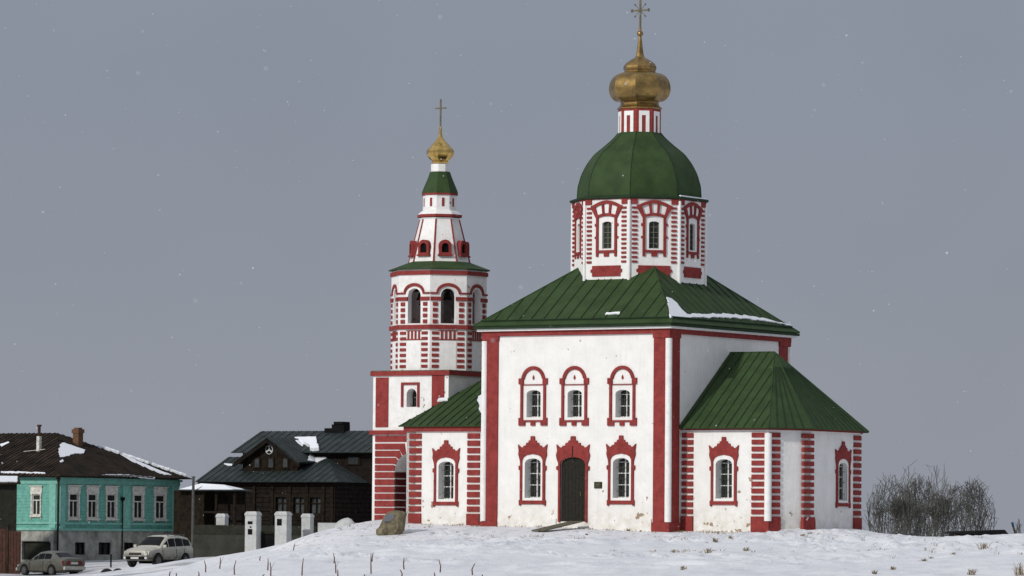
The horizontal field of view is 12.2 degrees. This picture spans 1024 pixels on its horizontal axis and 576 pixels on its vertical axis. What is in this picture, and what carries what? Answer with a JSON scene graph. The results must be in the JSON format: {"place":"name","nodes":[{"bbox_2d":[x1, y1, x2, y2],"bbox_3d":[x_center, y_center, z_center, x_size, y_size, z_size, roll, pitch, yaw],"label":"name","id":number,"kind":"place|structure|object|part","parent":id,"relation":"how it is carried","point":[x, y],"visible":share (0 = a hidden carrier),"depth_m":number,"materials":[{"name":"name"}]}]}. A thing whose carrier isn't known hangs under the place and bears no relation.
{"place":"outdoors","nodes":[
{"label":"outdoors","id":0,"kind":"place"},
{"bbox_2d":[0,520,1023,575],"bbox_3d":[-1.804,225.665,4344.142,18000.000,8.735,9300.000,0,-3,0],"label":"snow ground","id":1,"kind":"structure","parent":0,"point":[511,551],"depth_m":184.25,"materials":[{"name":"white snow"}]},
{"bbox_2d":[0,476,20,530],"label":"outbuilding","id":2,"kind":"structure","parent":1,"relation":"on","point":[8,500],"depth_m":278.64,"materials":[{"name":"grey wood"}]},
{"bbox_2d":[0,525,20,573],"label":"sheet metal gate","id":3,"kind":"structure","parent":1,"relation":"on","point":[10,551],"depth_m":273.58,"materials":[{"name":"brown metal"}]},
{"bbox_2d":[16,551,85,574],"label":"parked sedan","id":4,"kind":"object","parent":1,"relation":"on","point":[50,562],"visible":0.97,"depth_m":270.46,"materials":[{"name":"silver metal"}]},
{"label":"side window","id":5,"kind":"part","parent":4,"relation":"part of","materials":[{"name":"black glass"}]},
{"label":"side window","id":6,"kind":"part","parent":4,"relation":"part of","materials":[{"name":"black glass"}]},
{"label":"rear window","id":7,"kind":"part","parent":4,"relation":"part of","materials":[{"name":"black glass"}]},
{"bbox_2d":[0,425,191,560],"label":"turquoise house","id":8,"kind":"structure","parent":1,"relation":"on","point":[77,497],"depth_m":288.38,"materials":[{"name":"teal paint"}]},
{"bbox_2d":[29,486,42,518],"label":"window","id":9,"kind":"structure","parent":8,"relation":"in","point":[35,491],"depth_m":285.64,"materials":[{"name":"white glass"}]},
{"bbox_2d":[24,541,50,559],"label":"cellar door","id":10,"kind":"structure","parent":8,"relation":"in","point":[31,548],"depth_m":285.85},
{"bbox_2d":[67,485,81,521],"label":"window","id":11,"kind":"structure","parent":8,"relation":"in","point":[73,491],"depth_m":285.85,"materials":[{"name":"white glass"}]},
{"bbox_2d":[75,542,83,554],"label":"basement window","id":12,"kind":"structure","parent":8,"relation":"in","point":[79,546],"depth_m":286.34,"materials":[{"name":"black glass"}]},
{"bbox_2d":[86,485,100,521],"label":"window","id":13,"kind":"structure","parent":8,"relation":"in","point":[92,491],"depth_m":287.32,"materials":[{"name":"white glass"}]},
{"bbox_2d":[98,542,109,554],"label":"basement window","id":14,"kind":"structure","parent":8,"relation":"in","point":[104,547],"depth_m":288.34,"materials":[{"name":"black glass"}]},
{"bbox_2d":[105,486,119,521],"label":"window","id":15,"kind":"structure","parent":8,"relation":"in","point":[111,492],"depth_m":288.73,"materials":[{"name":"white glass"}]},
{"bbox_2d":[124,543,132,550],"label":"basement window","id":16,"kind":"structure","parent":8,"relation":"in","point":[126,545],"depth_m":290.07,"materials":[{"name":"black glass"}]},
{"bbox_2d":[132,486,146,522],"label":"window","id":17,"kind":"structure","parent":8,"relation":"in","point":[138,492],"depth_m":290.78,"materials":[{"name":"white glass"}]},
{"bbox_2d":[153,487,168,522],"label":"window","id":18,"kind":"structure","parent":8,"relation":"in","point":[160,493],"depth_m":292.49,"materials":[{"name":"white glass"}]},
{"bbox_2d":[100,568,111,572],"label":"tyre","id":19,"kind":"object","parent":1,"relation":"on","point":[106,570],"visible":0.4,"depth_m":265.46,"materials":[{"name":"rubber"}]},
{"bbox_2d":[123,534,192,566],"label":"parked suv","id":20,"kind":"object","parent":1,"relation":"on","point":[158,549],"visible":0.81,"depth_m":268.84,"materials":[{"name":"paint"}]},
{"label":"side window","id":21,"kind":"part","parent":20,"relation":"part of","materials":[{"name":"black glass"}]},
{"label":"side window","id":22,"kind":"part","parent":20,"relation":"part of","materials":[{"name":"black glass"}]},
{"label":"side window","id":23,"kind":"part","parent":20,"relation":"part of","materials":[{"name":"black glass"}]},
{"bbox_2d":[191,476,194,544],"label":"utility pole","id":24,"kind":"object","parent":1,"relation":"on","point":[193,505],"visible":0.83,"depth_m":276.64,"materials":[{"name":"concrete"}]},
{"bbox_2d":[173,483,252,541],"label":"wooden porch","id":25,"kind":"object","parent":1,"relation":"on","point":[212,501],"visible":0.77,"depth_m":280.25,"materials":[{"name":"brown wood"}]},
{"bbox_2d":[216,514,228,524],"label":"gate pillar","id":26,"kind":"structure","parent":1,"relation":"on","point":[222,519],"depth_m":268.44,"materials":[{"name":"white paint"}]},
{"bbox_2d":[244,511,261,551],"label":"gate pillar","id":27,"kind":"structure","parent":1,"relation":"on","point":[252,530],"depth_m":263.36,"materials":[{"name":"white paint"}]},
{"bbox_2d":[261,532,274,548],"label":"entrance gate","id":28,"kind":"structure","parent":27,"relation":"attached to","point":[267,539],"depth_m":263.73,"materials":[{"name":"black metal"}]},
{"bbox_2d":[193,525,317,557],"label":"stone fence wall","id":29,"kind":"structure","parent":1,"relation":"on","point":[214,540],"depth_m":267.68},
{"bbox_2d":[274,511,291,544],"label":"gate pillar","id":30,"kind":"structure","parent":1,"relation":"on","point":[283,522],"depth_m":263.35,"materials":[{"name":"white paint"}]},
{"bbox_2d":[195,422,372,525],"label":"wooden house","id":31,"kind":"structure","parent":1,"relation":"on","point":[325,476],"depth_m":288.45,"materials":[{"name":"brown wood"}]},
{"bbox_2d":[273,493,287,514],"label":"window","id":32,"kind":"structure","parent":31,"relation":"in","point":[282,503],"depth_m":287.67,"materials":[{"name":"black glass"}]},
{"bbox_2d":[291,494,304,514],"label":"window","id":33,"kind":"structure","parent":31,"relation":"in","point":[299,503],"depth_m":287.11,"materials":[{"name":"grey glass"}]},
{"bbox_2d":[308,494,321,514],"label":"window","id":34,"kind":"structure","parent":31,"relation":"in","point":[316,503],"depth_m":286.48,"materials":[{"name":"grey glass"}]},
{"bbox_2d":[346,456,360,464],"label":"window","id":35,"kind":"structure","parent":31,"relation":"in","point":[350,460],"depth_m":288.52,"materials":[{"name":"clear glass"}]},
{"bbox_2d":[301,514,313,536],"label":"gate pillar","id":36,"kind":"structure","parent":1,"relation":"on","point":[307,524],"depth_m":265.44,"materials":[{"name":"white paint"}]},
{"bbox_2d":[318,523,355,531],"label":"wall","id":37,"kind":"structure","parent":1,"relation":"on","point":[323,526],"depth_m":245.54,"materials":[{"name":"white paint"}]},
{"bbox_2d":[334,518,354,527],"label":"snow heap","id":38,"kind":"object","parent":1,"relation":"on","point":[344,522],"visible":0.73,"depth_m":242.49,"materials":[{"name":"white snow"}]},
{"bbox_2d":[376,510,406,535],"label":"memorial boulder","id":39,"kind":"object","parent":1,"relation":"on","point":[393,522],"visible":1,"depth_m":204.25,"materials":[{"name":"beige stone"}]},
{"bbox_2d":[369,99,489,520],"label":"bell tower","id":40,"kind":"structure","parent":1,"relation":"on","point":[438,299],"depth_m":216.74,"materials":[{"name":"white paint"}]},
{"bbox_2d":[401,382,419,406],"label":"window","id":41,"kind":"structure","parent":40,"relation":"in","point":[416,397],"depth_m":216.30,"materials":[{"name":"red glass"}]},
{"bbox_2d":[531,521,581,530],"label":"wooden ramp","id":42,"kind":"structure","parent":1,"relation":"on","point":[555,526],"depth_m":205.43,"materials":[{"name":"grey wood"}]},
{"bbox_2d":[398,0,868,531],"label":"church","id":43,"kind":"structure","parent":1,"relation":"on","point":[640,372],"depth_m":208.53,"materials":[{"name":"paint"}]},
{"bbox_2d":[432,440,459,506],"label":"window","id":44,"kind":"structure","parent":43,"relation":"in","point":[446,452],"depth_m":212.17,"materials":[{"name":"paint"}]},
{"bbox_2d":[518,366,547,425],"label":"window","id":45,"kind":"structure","parent":43,"relation":"in","point":[536,395],"depth_m":209.34,"materials":[{"name":"paint"}]},
{"bbox_2d":[518,436,547,505],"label":"window","id":46,"kind":"structure","parent":43,"relation":"in","point":[532,449],"depth_m":209.19,"materials":[{"name":"paint"}]},
{"bbox_2d":[556,436,589,521],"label":"door","id":47,"kind":"structure","parent":43,"relation":"in","point":[573,474],"depth_m":207.91,"materials":[{"name":"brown wood"}]},
{"bbox_2d":[559,366,588,425],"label":"window","id":48,"kind":"structure","parent":43,"relation":"in","point":[576,395],"depth_m":208.27,"materials":[{"name":"paint"}]},
{"bbox_2d":[573,203,582,258],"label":"drum window","id":49,"kind":"structure","parent":43,"relation":"in","point":[577,211],"depth_m":212.12,"materials":[{"name":"paint"}]},
{"bbox_2d":[591,200,622,256],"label":"drum window","id":50,"kind":"structure","parent":43,"relation":"in","point":[607,226],"depth_m":210.62,"materials":[{"name":"paint"}]},
{"bbox_2d":[606,435,635,505],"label":"window","id":51,"kind":"structure","parent":43,"relation":"in","point":[620,449],"depth_m":206.80,"materials":[{"name":"paint"}]},
{"bbox_2d":[607,366,636,425],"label":"window","id":52,"kind":"structure","parent":43,"relation":"in","point":[624,399],"depth_m":206.95,"materials":[{"name":"paint"}]},
{"bbox_2d":[637,200,672,256],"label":"drum window","id":53,"kind":"structure","parent":43,"relation":"in","point":[653,226],"depth_m":210.21,"materials":[{"name":"paint"}]},
{"bbox_2d":[683,202,702,258],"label":"drum window","id":54,"kind":"structure","parent":43,"relation":"in","point":[691,204],"depth_m":211.47,"materials":[{"name":"paint"}]},
{"bbox_2d":[709,437,738,505],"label":"window","id":55,"kind":"structure","parent":43,"relation":"in","point":[728,468],"depth_m":205.29,"materials":[{"name":"paint"}]},
{"bbox_2d":[835,441,851,507],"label":"window","id":56,"kind":"structure","parent":43,"relation":"in","point":[842,455],"depth_m":207.91,"materials":[{"name":"paint"}]},
{"bbox_2d":[305,523,1022,558],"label":"dry weeds","id":57,"kind":"object","parent":1,"relation":"on","point":[677,551],"visible":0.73,"depth_m":203.86,"materials":[{"name":"brown plant"}]},
{"bbox_2d":[861,491,887,532],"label":"bare shrub","id":58,"kind":"object","parent":1,"relation":"on","point":[877,514],"visible":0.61,"depth_m":267.61,"materials":[{"name":"plant"}]},
{"bbox_2d":[868,474,915,534],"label":"bare shrub","id":59,"kind":"object","parent":1,"relation":"on","point":[885,500],"visible":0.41,"depth_m":299.66,"materials":[{"name":"brown plant"}]},
{"bbox_2d":[870,494,931,536],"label":"bare shrub","id":60,"kind":"object","parent":1,"relation":"on","point":[902,506],"visible":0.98,"depth_m":261.60,"materials":[{"name":"brown plant"}]},
{"bbox_2d":[889,462,932,535],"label":"bare tree","id":61,"kind":"object","parent":1,"relation":"on","point":[910,496],"visible":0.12,"depth_m":314.79,"materials":[{"name":"brown plant"}]},
{"bbox_2d":[892,474,952,536],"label":"bare shrub","id":62,"kind":"object","parent":1,"relation":"on","point":[916,490],"visible":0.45,"depth_m":284.79,"materials":[{"name":"brown plant"}]},
{"bbox_2d":[915,465,955,536],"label":"bare tree","id":63,"kind":"object","parent":1,"relation":"on","point":[931,533],"visible":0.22,"depth_m":329.61,"materials":[{"name":"brown plant"}]},
{"bbox_2d":[910,492,964,536],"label":"bare shrub","id":64,"kind":"object","parent":1,"relation":"on","point":[935,509],"visible":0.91,"depth_m":267.62,"materials":[{"name":"brown plant"}]},
{"bbox_2d":[931,481,977,536],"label":"bare shrub","id":65,"kind":"object","parent":1,"relation":"on","point":[952,494],"visible":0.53,"depth_m":274.68,"materials":[{"name":"brown plant"}]},
{"bbox_2d":[967,569,977,574],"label":"grass tuft","id":66,"kind":"object","parent":1,"relation":"on","point":[971,572],"visible":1,"depth_m":154.44,"materials":[{"name":"beige plant"}]},
{"bbox_2d":[954,476,997,530],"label":"bare shrub","id":67,"kind":"object","parent":1,"relation":"on","point":[980,498],"visible":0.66,"depth_m":289.51,"materials":[{"name":"plant"}]},
{"bbox_2d":[945,530,1007,535],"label":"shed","id":68,"kind":"structure","parent":1,"relation":"on","point":[975,532],"depth_m":249.55,"materials":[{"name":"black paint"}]},
{"bbox_2d":[974,542,989,549],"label":"grass tuft","id":69,"kind":"object","parent":1,"relation":"on","point":[984,546],"visible":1,"depth_m":179.97,"materials":[{"name":"beige plant"}]},
{"bbox_2d":[1015,519,1021,532],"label":"bare tree","id":70,"kind":"object","parent":1,"relation":"on","point":[1018,530],"visible":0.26,"depth_m":259.68,"materials":[{"name":"plant"}]},
{"bbox_2d":[1013,564,1023,575],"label":"grass tuft","id":71,"kind":"object","parent":1,"relation":"on","point":[1019,571],"visible":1,"depth_m":153.97,"materials":[{"name":"beige plant"}]},
{"bbox_2d":[0,0,1023,536],"label":"sky","id":72,"kind":"structure","parent":0,"point":[207,207],"materials":[{"name":"grey"}]}
]}

